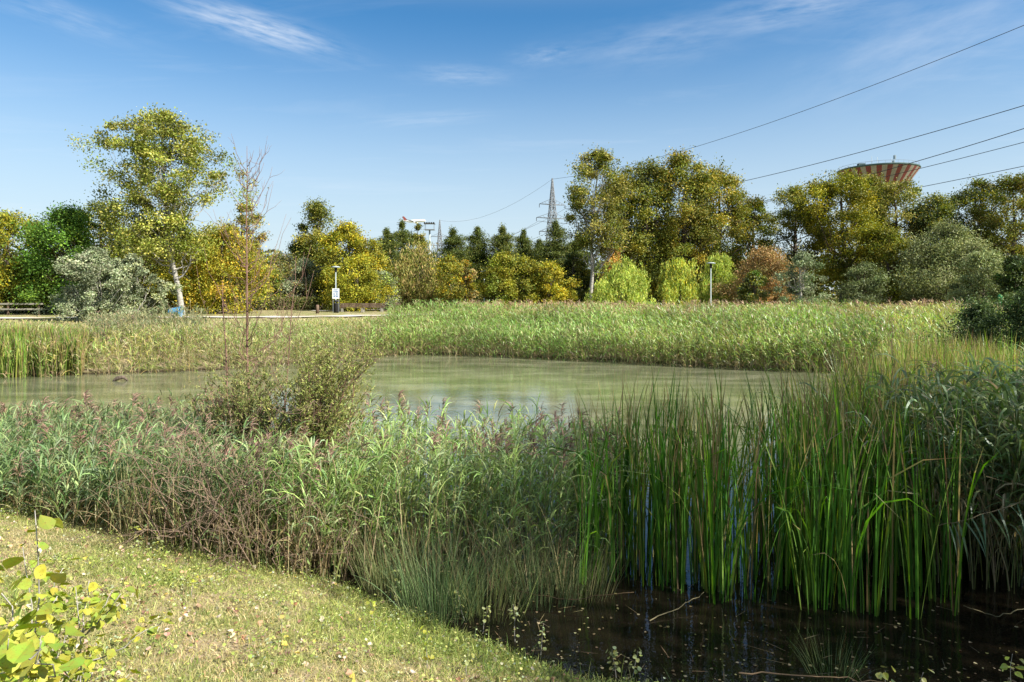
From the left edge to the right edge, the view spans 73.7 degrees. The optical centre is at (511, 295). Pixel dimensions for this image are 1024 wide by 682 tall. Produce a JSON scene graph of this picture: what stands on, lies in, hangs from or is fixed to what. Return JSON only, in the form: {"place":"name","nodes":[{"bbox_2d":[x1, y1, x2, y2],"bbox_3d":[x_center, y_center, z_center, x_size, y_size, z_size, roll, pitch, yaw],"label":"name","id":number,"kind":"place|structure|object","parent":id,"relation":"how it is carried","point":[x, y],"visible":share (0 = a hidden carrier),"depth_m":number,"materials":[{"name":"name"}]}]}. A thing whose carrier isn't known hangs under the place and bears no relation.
{"place":"outdoors","nodes":[
{"label":"outdoors","id":0,"kind":"place"},
{"bbox_2d":[0,309,872,339],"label":"meadow grass","id":1,"kind":"structure","parent":0,"point":[216,320],"depth_m":46.75,"materials":[{"name":"green plant"}]},
{"bbox_2d":[0,309,886,317],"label":"path","id":2,"kind":"structure","parent":0,"point":[224,316],"depth_m":54.02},
{"bbox_2d":[0,297,1007,681],"bbox_3d":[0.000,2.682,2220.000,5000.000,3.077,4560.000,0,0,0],"label":"ground","id":3,"kind":"structure","parent":0,"point":[202,365],"depth_m":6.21,"materials":[{"name":"green plant"}]},
{"bbox_2d":[0,592,65,681],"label":"poplar sapling","id":4,"kind":"object","parent":3,"relation":"on","point":[43,612],"visible":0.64,"depth_m":2.51,"materials":[{"name":"green plant"}]},
{"bbox_2d":[0,207,70,313],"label":"tree","id":5,"kind":"object","parent":3,"relation":"on","point":[6,217],"visible":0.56,"depth_m":61.18,"materials":[{"name":"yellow plant"}]},
{"bbox_2d":[0,246,81,313],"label":"tree","id":6,"kind":"object","parent":3,"relation":"on","point":[22,311],"visible":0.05,"depth_m":63.82,"materials":[{"name":"plant"}]},
{"bbox_2d":[0,541,82,681],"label":"poplar sapling","id":7,"kind":"object","parent":3,"relation":"on","point":[25,583],"visible":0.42,"depth_m":3.01,"materials":[{"name":"green plant"}]},
{"bbox_2d":[0,512,87,681],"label":"poplar sapling","id":8,"kind":"object","parent":3,"relation":"on","point":[22,650],"visible":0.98,"depth_m":2.23,"materials":[{"name":"green plant"}]},
{"bbox_2d":[0,319,97,377],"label":"cattails","id":9,"kind":"object","parent":3,"relation":"on","point":[15,335],"visible":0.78,"depth_m":27.52,"materials":[{"name":"green plant"}]},
{"bbox_2d":[1,199,123,314],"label":"tree","id":10,"kind":"object","parent":3,"relation":"on","point":[75,236],"visible":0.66,"depth_m":58.81,"materials":[{"name":"green plant"}]},
{"bbox_2d":[7,616,140,681],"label":"poplar sapling","id":11,"kind":"object","parent":3,"relation":"on","point":[47,660],"visible":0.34,"depth_m":2.72,"materials":[{"name":"green plant"}]},
{"bbox_2d":[32,246,147,321],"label":"silver shrub","id":12,"kind":"object","parent":3,"relation":"on","point":[90,288],"visible":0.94,"depth_m":46.16,"materials":[{"name":"green plant"}]},
{"bbox_2d":[82,199,125,291],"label":"tree","id":13,"kind":"object","parent":3,"relation":"on","point":[90,204],"visible":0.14,"depth_m":65.65,"materials":[{"name":"green plant"}]},
{"bbox_2d":[41,575,174,681],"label":"poplar sapling","id":14,"kind":"object","parent":3,"relation":"on","point":[98,612],"visible":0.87,"depth_m":3.00,"materials":[{"name":"green plant"}]},
{"bbox_2d":[76,251,184,319],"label":"silver shrub","id":15,"kind":"object","parent":3,"relation":"on","point":[132,263],"visible":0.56,"depth_m":48.87,"materials":[{"name":"green plant"}]},
{"bbox_2d":[80,299,209,350],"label":"tall weeds","id":16,"kind":"object","parent":3,"relation":"on","point":[146,320],"visible":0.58,"depth_m":34.12,"materials":[{"name":"green plant"}]},
{"bbox_2d":[95,211,200,311],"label":"tree","id":17,"kind":"object","parent":3,"relation":"on","point":[149,264],"visible":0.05,"depth_m":68.68,"materials":[{"name":"green plant"}]},
{"bbox_2d":[0,383,302,559],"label":"reed bed","id":18,"kind":"object","parent":3,"relation":"on","point":[55,462],"visible":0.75,"depth_m":8.73,"materials":[{"name":"green plant"}]},
{"bbox_2d":[65,102,268,314],"bbox_3d":[-29.553,-7.293,58.290,14.742,18.180,10.383,0,0,17],"label":"poplar tree","id":19,"kind":"object","parent":3,"relation":"on","point":[167,125],"visible":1,"depth_m":56.81,"materials":[{"name":"green plant"}]},
{"bbox_2d":[142,226,236,312],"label":"tree","id":20,"kind":"object","parent":3,"relation":"on","point":[165,278],"visible":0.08,"depth_m":66.75,"materials":[{"name":"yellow plant"}]},
{"bbox_2d":[0,315,393,377],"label":"shore weeds","id":21,"kind":"object","parent":3,"relation":"on","point":[342,329],"visible":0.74,"depth_m":30.77,"materials":[{"name":"green plant"}]},
{"bbox_2d":[163,217,285,313],"bbox_3d":[-26.758,-2.300,62.666,11.537,10.159,9.353,0,0,0],"label":"tree","id":22,"kind":"object","parent":3,"relation":"on","point":[189,280],"visible":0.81,"depth_m":61.90,"materials":[{"name":"yellow plant"}]},
{"bbox_2d":[73,382,377,587],"bbox_3d":[-2.993,2.002,7.365,3.020,2.188,2.148,0,0,-19],"label":"dead bush","id":23,"kind":"object","parent":3,"relation":"on","point":[213,503],"visible":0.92,"depth_m":7.27,"materials":[{"name":"brown plant"}]},
{"bbox_2d":[216,199,272,310],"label":"tree","id":24,"kind":"object","parent":3,"relation":"on","point":[241,220],"visible":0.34,"depth_m":69.80,"materials":[{"name":"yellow plant"}]},
{"bbox_2d":[179,351,317,519],"bbox_3d":[-3.729,2.107,10.040,1.602,2.594,1.819,0,0,36],"label":"feathery bush","id":25,"kind":"object","parent":3,"relation":"on","point":[240,406],"visible":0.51,"depth_m":9.70,"materials":[{"name":"green plant"}]},
{"bbox_2d":[196,134,319,401],"bbox_3d":[-4.198,0.668,11.214,1.896,6.583,1.529,0,0,-35],"label":"bare sapling","id":26,"kind":"object","parent":3,"relation":"on","point":[246,288],"visible":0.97,"depth_m":11.16,"materials":[{"name":"brown plant"}]},
{"bbox_2d":[250,266,290,308],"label":"shrub","id":27,"kind":"object","parent":3,"relation":"on","point":[276,284],"visible":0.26,"depth_m":77.24,"materials":[{"name":"green plant"}]},
{"bbox_2d":[258,258,299,403],"bbox_3d":[-3.927,1.739,11.502,0.733,4.842,1.123,0,0,-20],"label":"bare sapling","id":28,"kind":"object","parent":3,"relation":"on","point":[291,311],"visible":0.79,"depth_m":11.62,"materials":[{"name":"brown plant"}]},
{"bbox_2d":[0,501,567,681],"bbox_3d":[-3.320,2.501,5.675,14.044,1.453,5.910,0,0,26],"label":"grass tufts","id":29,"kind":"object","parent":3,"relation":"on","point":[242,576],"visible":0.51,"depth_m":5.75,"materials":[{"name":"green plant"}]},
{"bbox_2d":[262,249,308,307],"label":"willow shrub","id":30,"kind":"object","parent":3,"relation":"on","point":[285,265],"visible":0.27,"depth_m":83.25,"materials":[{"name":"green plant"}]},
{"bbox_2d":[0,498,578,681],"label":"fallen leaves","id":31,"kind":"object","parent":3,"relation":"on","point":[284,643],"visible":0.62,"depth_m":5.52,"materials":[{"name":"yellow plant"}]},
{"bbox_2d":[212,459,371,576],"bbox_3d":[-2.364,2.561,7.733,1.742,1.615,1.641,0,0,0],"label":"dead bush","id":32,"kind":"object","parent":3,"relation":"on","point":[289,516],"visible":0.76,"depth_m":7.54,"materials":[{"name":"brown plant"}]},
{"bbox_2d":[285,219,310,293],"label":"tree","id":33,"kind":"object","parent":3,"relation":"on","point":[292,247],"visible":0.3,"depth_m":87.18,"materials":[{"name":"green plant"}]},
{"bbox_2d":[279,256,328,307],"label":"grey shrub","id":34,"kind":"object","parent":3,"relation":"on","point":[306,279],"visible":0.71,"depth_m":79.33,"materials":[{"name":"brown plant"}]},
{"bbox_2d":[289,196,342,307],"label":"columnar poplar","id":35,"kind":"object","parent":3,"relation":"on","point":[317,213],"visible":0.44,"depth_m":85.31,"materials":[{"name":"green plant"}]},
{"bbox_2d":[249,330,397,527],"bbox_3d":[-2.742,1.915,9.538,1.885,2.979,1.771,0,0,43],"label":"feathery bush","id":36,"kind":"object","parent":3,"relation":"on","point":[324,431],"visible":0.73,"depth_m":9.35,"materials":[{"name":"green plant"}]},
{"bbox_2d":[230,295,425,309],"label":"hedge","id":37,"kind":"object","parent":3,"relation":"on","point":[301,303],"visible":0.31,"depth_m":75.72,"materials":[{"name":"green plant"}]},
{"bbox_2d":[0,497,683,681],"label":"bank weeds","id":38,"kind":"object","parent":3,"relation":"on","point":[113,670],"visible":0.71,"depth_m":5.86,"materials":[{"name":"green plant"}]},
{"bbox_2d":[75,434,626,590],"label":"dry reed stalks","id":39,"kind":"object","parent":3,"relation":"on","point":[247,540],"visible":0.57,"depth_m":7.70,"materials":[{"name":"brown plant"}]},
{"bbox_2d":[310,218,391,309],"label":"maple tree","id":40,"kind":"object","parent":3,"relation":"on","point":[345,232],"visible":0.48,"depth_m":77.35,"materials":[{"name":"yellow plant"}]},
{"bbox_2d":[318,249,402,311],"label":"maple tree","id":41,"kind":"object","parent":3,"relation":"on","point":[357,262],"visible":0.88,"depth_m":71.17,"materials":[{"name":"yellow plant"}]},
{"bbox_2d":[355,238,393,294],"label":"tree","id":42,"kind":"object","parent":3,"relation":"on","point":[381,252],"visible":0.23,"depth_m":81.52,"materials":[{"name":"yellow plant"}]},
{"bbox_2d":[361,267,405,310],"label":"pale shrub","id":43,"kind":"object","parent":3,"relation":"on","point":[393,280],"visible":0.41,"depth_m":72.79,"materials":[{"name":"green plant"}]},
{"bbox_2d":[373,227,408,284],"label":"pine tree","id":44,"kind":"object","parent":3,"relation":"on","point":[387,236],"visible":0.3,"depth_m":91.29,"materials":[{"name":"green plant"}]},
{"bbox_2d":[330,516,453,599],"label":"rush clump","id":45,"kind":"object","parent":3,"relation":"on","point":[376,576],"visible":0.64,"depth_m":7.45,"materials":[{"name":"green plant"}]},
{"bbox_2d":[391,217,417,276],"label":"pine tree","id":46,"kind":"object","parent":3,"relation":"on","point":[403,234],"visible":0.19,"depth_m":94.23,"materials":[{"name":"green plant"}]},
{"bbox_2d":[386,231,454,309],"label":"weeping willow","id":47,"kind":"object","parent":3,"relation":"on","point":[414,285],"visible":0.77,"depth_m":77.76,"materials":[{"name":"green plant"}]},
{"bbox_2d":[222,389,648,578],"bbox_3d":[-0.807,2.495,9.306,5.375,2.133,4.256,0,0,0],"label":"reed bed","id":48,"kind":"object","parent":3,"relation":"on","point":[439,455],"visible":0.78,"depth_m":8.14,"materials":[{"name":"green plant"}]},
{"bbox_2d":[353,511,518,628],"bbox_3d":[-0.817,2.852,6.965,1.866,1.247,1.819,0,0,0],"label":"rush clump","id":49,"kind":"object","parent":3,"relation":"on","point":[422,593],"visible":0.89,"depth_m":6.85,"materials":[{"name":"green plant"}]},
{"bbox_2d":[429,253,470,309],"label":"tree","id":50,"kind":"object","parent":3,"relation":"on","point":[446,265],"visible":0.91,"depth_m":73.29,"materials":[{"name":"plant"}]},
{"bbox_2d":[425,226,479,289],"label":"pine tree","id":51,"kind":"object","parent":3,"relation":"on","point":[454,243],"visible":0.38,"depth_m":91.25,"materials":[{"name":"green plant"}]},
{"bbox_2d":[451,259,479,301],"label":"tree","id":52,"kind":"object","parent":3,"relation":"on","point":[470,276],"visible":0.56,"depth_m":75.65,"materials":[{"name":"yellow plant"}]},
{"bbox_2d":[461,224,490,303],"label":"pine tree","id":53,"kind":"object","parent":3,"relation":"on","point":[476,244],"visible":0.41,"depth_m":93.15,"materials":[{"name":"green plant"}]},
{"bbox_2d":[469,249,526,306],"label":"maple tree","id":54,"kind":"object","parent":3,"relation":"on","point":[503,261],"visible":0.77,"depth_m":69.03,"materials":[{"name":"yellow plant"}]},
{"bbox_2d":[0,281,999,309],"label":"undergrowth","id":55,"kind":"object","parent":3,"relation":"on","point":[479,298],"visible":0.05,"depth_m":83.78,"materials":[{"name":"green plant"}]},
{"bbox_2d":[478,223,524,284],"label":"pine tree","id":56,"kind":"object","parent":3,"relation":"on","point":[498,242],"visible":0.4,"depth_m":91.21,"materials":[{"name":"green plant"}]},
{"bbox_2d":[1,238,1007,304],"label":"wood","id":57,"kind":"object","parent":3,"relation":"on","point":[598,266],"visible":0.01,"depth_m":105.16,"materials":[{"name":"green plant"}]},
{"bbox_2d":[67,498,960,681],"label":"edge grass","id":58,"kind":"structure","parent":3,"relation":"on","point":[477,649],"depth_m":6.19,"materials":[{"name":"green plant"}]},
{"bbox_2d":[496,253,548,304],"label":"tree","id":59,"kind":"object","parent":3,"relation":"on","point":[523,264],"visible":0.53,"depth_m":69.73,"materials":[{"name":"plant"}]},
{"bbox_2d":[513,228,537,261],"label":"pine tree","id":60,"kind":"object","parent":3,"relation":"on","point":[524,241],"visible":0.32,"depth_m":97.45,"materials":[{"name":"green plant"}]},
{"bbox_2d":[536,178,564,242],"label":"electricity pylon","id":61,"kind":"object","parent":3,"relation":"on","point":[553,213],"visible":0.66,"depth_m":219.67,"materials":[{"name":"metal"}]},
{"bbox_2d":[527,258,582,305],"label":"maple tree","id":62,"kind":"object","parent":3,"relation":"on","point":[546,275],"visible":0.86,"depth_m":69.33,"materials":[{"name":"yellow plant"}]},
{"bbox_2d":[527,219,596,289],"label":"pine tree","id":63,"kind":"object","parent":3,"relation":"on","point":[558,250],"visible":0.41,"depth_m":93.24,"materials":[{"name":"green plant"}]},
{"bbox_2d":[554,250,598,303],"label":"tree","id":64,"kind":"object","parent":3,"relation":"on","point":[579,267],"visible":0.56,"depth_m":87.93,"materials":[{"name":"green plant"}]},
{"bbox_2d":[558,235,599,297],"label":"pine tree","id":65,"kind":"object","parent":3,"relation":"on","point":[578,251],"visible":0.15,"depth_m":94.54,"materials":[{"name":"green plant"}]},
{"bbox_2d":[563,142,638,297],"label":"poplar tree","id":66,"kind":"object","parent":3,"relation":"on","point":[602,243],"visible":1,"depth_m":75.25,"materials":[{"name":"green plant"}]},
{"bbox_2d":[582,254,658,307],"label":"willow shrub","id":67,"kind":"object","parent":3,"relation":"on","point":[624,282],"visible":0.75,"depth_m":64.88,"materials":[{"name":"green plant"}]},
{"bbox_2d":[594,167,661,287],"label":"poplar tree","id":68,"kind":"object","parent":3,"relation":"on","point":[636,251],"visible":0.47,"depth_m":79.15,"materials":[{"name":"green plant"}]},
{"bbox_2d":[362,297,899,373],"bbox_3d":[4.183,1.813,35.906,27.563,3.475,10.286,0,0,18],"label":"reed bed","id":69,"kind":"object","parent":3,"relation":"on","point":[479,330],"visible":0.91,"depth_m":34.48,"materials":[{"name":"green plant"}]},
{"bbox_2d":[608,155,684,302],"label":"poplar tree","id":70,"kind":"object","parent":3,"relation":"on","point":[647,176],"visible":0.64,"depth_m":80.63,"materials":[{"name":"green plant"}]},
{"bbox_2d":[653,257,701,306],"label":"willow shrub","id":71,"kind":"object","parent":3,"relation":"on","point":[678,283],"visible":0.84,"depth_m":67.17,"materials":[{"name":"green plant"}]},
{"bbox_2d":[647,145,728,299],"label":"poplar tree","id":72,"kind":"object","parent":3,"relation":"on","point":[686,249],"visible":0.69,"depth_m":80.39,"materials":[{"name":"green plant"}]},
{"bbox_2d":[689,252,739,307],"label":"willow shrub","id":73,"kind":"object","parent":3,"relation":"on","point":[719,271],"visible":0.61,"depth_m":69.26,"materials":[{"name":"green plant"}]},
{"bbox_2d":[677,152,768,297],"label":"poplar tree","id":74,"kind":"object","parent":3,"relation":"on","point":[736,210],"visible":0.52,"depth_m":82.03,"materials":[{"name":"green plant"}]},
{"bbox_2d":[448,297,1004,336],"bbox_3d":[12.130,1.194,40.886,39.871,2.291,11.912,0,0,26],"label":"reed bed","id":75,"kind":"object","parent":3,"relation":"on","point":[530,303],"visible":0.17,"depth_m":41.57,"materials":[{"name":"green plant"}]},
{"bbox_2d":[735,268,773,306],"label":"shrub","id":76,"kind":"object","parent":3,"relation":"on","point":[746,292],"visible":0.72,"depth_m":61.79,"materials":[{"name":"green plant"}]},
{"bbox_2d":[705,242,804,307],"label":"rusty bush","id":77,"kind":"object","parent":3,"relation":"on","point":[766,256],"visible":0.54,"depth_m":65.36,"materials":[{"name":"brown plant"}]},
{"bbox_2d":[727,194,782,291],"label":"tree","id":78,"kind":"object","parent":3,"relation":"on","point":[757,206],"visible":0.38,"depth_m":89.43,"materials":[{"name":"green plant"}]},
{"bbox_2d":[748,181,834,305],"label":"oak tree","id":79,"kind":"object","parent":3,"relation":"on","point":[783,216],"visible":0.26,"depth_m":82.99,"materials":[{"name":"green plant"}]},
{"bbox_2d":[770,250,831,309],"bbox_3d":[25.443,-1.143,60.032,4.976,5.830,4.021,0,0,27],"label":"young poplar","id":80,"kind":"object","parent":3,"relation":"on","point":[802,260],"visible":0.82,"depth_m":59.70,"materials":[{"name":"green plant"}]},
{"bbox_2d":[784,625,876,681],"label":"rush clump","id":81,"kind":"object","parent":3,"relation":"on","point":[831,660],"visible":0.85,"depth_m":5.80,"materials":[{"name":"green plant"}]},
{"bbox_2d":[648,298,1023,371],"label":"reed bed","id":82,"kind":"object","parent":3,"relation":"on","point":[920,326],"visible":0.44,"depth_m":31.73,"materials":[{"name":"green plant"}]},
{"bbox_2d":[786,166,893,305],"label":"oak tree","id":83,"kind":"object","parent":3,"relation":"on","point":[824,224],"visible":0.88,"depth_m":76.40,"materials":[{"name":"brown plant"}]},
{"bbox_2d":[834,260,897,308],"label":"shrub","id":84,"kind":"object","parent":3,"relation":"on","point":[874,288],"visible":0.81,"depth_m":69.20,"materials":[{"name":"green plant"}]},
{"bbox_2d":[835,170,900,267],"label":"tree","id":85,"kind":"object","parent":3,"relation":"on","point":[872,177],"visible":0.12,"depth_m":91.17,"materials":[{"name":"green plant"}]},
{"bbox_2d":[854,223,920,304],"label":"tree","id":86,"kind":"object","parent":3,"relation":"on","point":[889,250],"visible":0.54,"depth_m":73.12,"materials":[{"name":"green plant"}]},
{"bbox_2d":[865,175,934,305],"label":"tree","id":87,"kind":"object","parent":3,"relation":"on","point":[894,198],"visible":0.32,"depth_m":87.20,"materials":[{"name":"green plant"}]},
{"bbox_2d":[794,344,1023,593],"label":"drooping reeds","id":88,"kind":"object","parent":3,"relation":"on","point":[1000,403],"visible":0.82,"depth_m":7.63,"materials":[{"name":"green plant"}]},
{"bbox_2d":[938,500,1023,557],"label":"broken stalk","id":89,"kind":"object","parent":88,"relation":"attached to","point":[983,522],"visible":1,"depth_m":6.74,"materials":[{"name":"brown plant"}]},
{"bbox_2d":[900,191,978,295],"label":"tree","id":90,"kind":"object","parent":3,"relation":"on","point":[944,205],"visible":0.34,"depth_m":84.74,"materials":[{"name":"green plant"}]},
{"bbox_2d":[883,216,1007,306],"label":"willow shrub","id":91,"kind":"object","parent":3,"relation":"on","point":[922,253],"visible":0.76,"depth_m":68.80,"materials":[{"name":"green plant"}]},
{"bbox_2d":[911,289,1009,356],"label":"shrub","id":92,"kind":"object","parent":3,"relation":"on","point":[978,307],"visible":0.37,"depth_m":23.76,"materials":[{"name":"green plant"}]},
{"bbox_2d":[943,247,1007,306],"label":"willow shrub","id":93,"kind":"object","parent":3,"relation":"on","point":[987,263],"visible":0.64,"depth_m":61.67,"materials":[{"name":"green plant"}]},
{"bbox_2d":[936,173,1016,275],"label":"poplar tree","id":94,"kind":"object","parent":3,"relation":"on","point":[973,192],"visible":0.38,"depth_m":84.84,"materials":[{"name":"green plant"}]},
{"bbox_2d":[940,286,1023,360],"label":"shrub","id":95,"kind":"object","parent":3,"relation":"on","point":[1015,316],"visible":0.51,"depth_m":22.14,"materials":[{"name":"green plant"}]},
{"bbox_2d":[960,169,1023,286],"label":"poplar tree","id":96,"kind":"object","parent":3,"relation":"on","point":[1011,186],"visible":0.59,"depth_m":79.26,"materials":[{"name":"green plant"}]},
{"bbox_2d":[991,254,1023,308],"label":"shrub","id":97,"kind":"object","parent":3,"relation":"on","point":[1013,269],"visible":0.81,"depth_m":57.54,"materials":[{"name":"green plant"}]},
{"bbox_2d":[0,353,1023,681],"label":"pond water","id":98,"kind":"structure","parent":0,"point":[970,635],"depth_m":7.26,"materials":[{"name":"green liquid"}]},
{"bbox_2d":[404,526,553,624],"bbox_3d":[-0.189,2.985,7.045,1.630,1.132,1.556,0,0,29],"label":"rush clump","id":99,"kind":"object","parent":98,"relation":"in","point":[499,601],"visible":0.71,"depth_m":6.92,"materials":[{"name":"green plant"}]},
{"bbox_2d":[458,503,615,612],"bbox_3d":[0.282,2.920,7.285,1.754,1.260,1.617,0,0,0],"label":"rush clump","id":100,"kind":"object","parent":98,"relation":"in","point":[529,573],"visible":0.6,"depth_m":7.20,"materials":[{"name":"green plant"}]},
{"bbox_2d":[511,512,632,608],"bbox_3d":[0.588,2.946,7.373,1.642,1.208,1.848,0,0,0],"label":"rush clump","id":101,"kind":"object","parent":98,"relation":"in","point":[574,580],"visible":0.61,"depth_m":7.32,"materials":[{"name":"green plant"}]},
{"bbox_2d":[365,532,1023,681],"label":"floating litter","id":102,"kind":"object","parent":98,"relation":"on","point":[647,679],"visible":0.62,"depth_m":6.21,"materials":[{"name":"brown plant"}]},
{"bbox_2d":[523,358,1013,618],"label":"cattails","id":103,"kind":"object","parent":98,"relation":"in","point":[801,499],"visible":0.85,"depth_m":7.54,"materials":[{"name":"green plant"}]},
{"bbox_2d":[703,325,1023,551],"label":"cattails","id":104,"kind":"object","parent":98,"relation":"in","point":[944,358],"visible":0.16,"depth_m":9.90,"materials":[{"name":"green plant"}]},
{"bbox_2d":[0,0,1023,294],"label":"sky","id":105,"kind":"structure","parent":0,"point":[383,111],"materials":[{"name":"blue"}]},
{"bbox_2d":[837,155,920,213],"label":"water tower","id":106,"kind":"structure","parent":0,"point":[865,168],"depth_m":254.06,"materials":[{"name":"concrete"}]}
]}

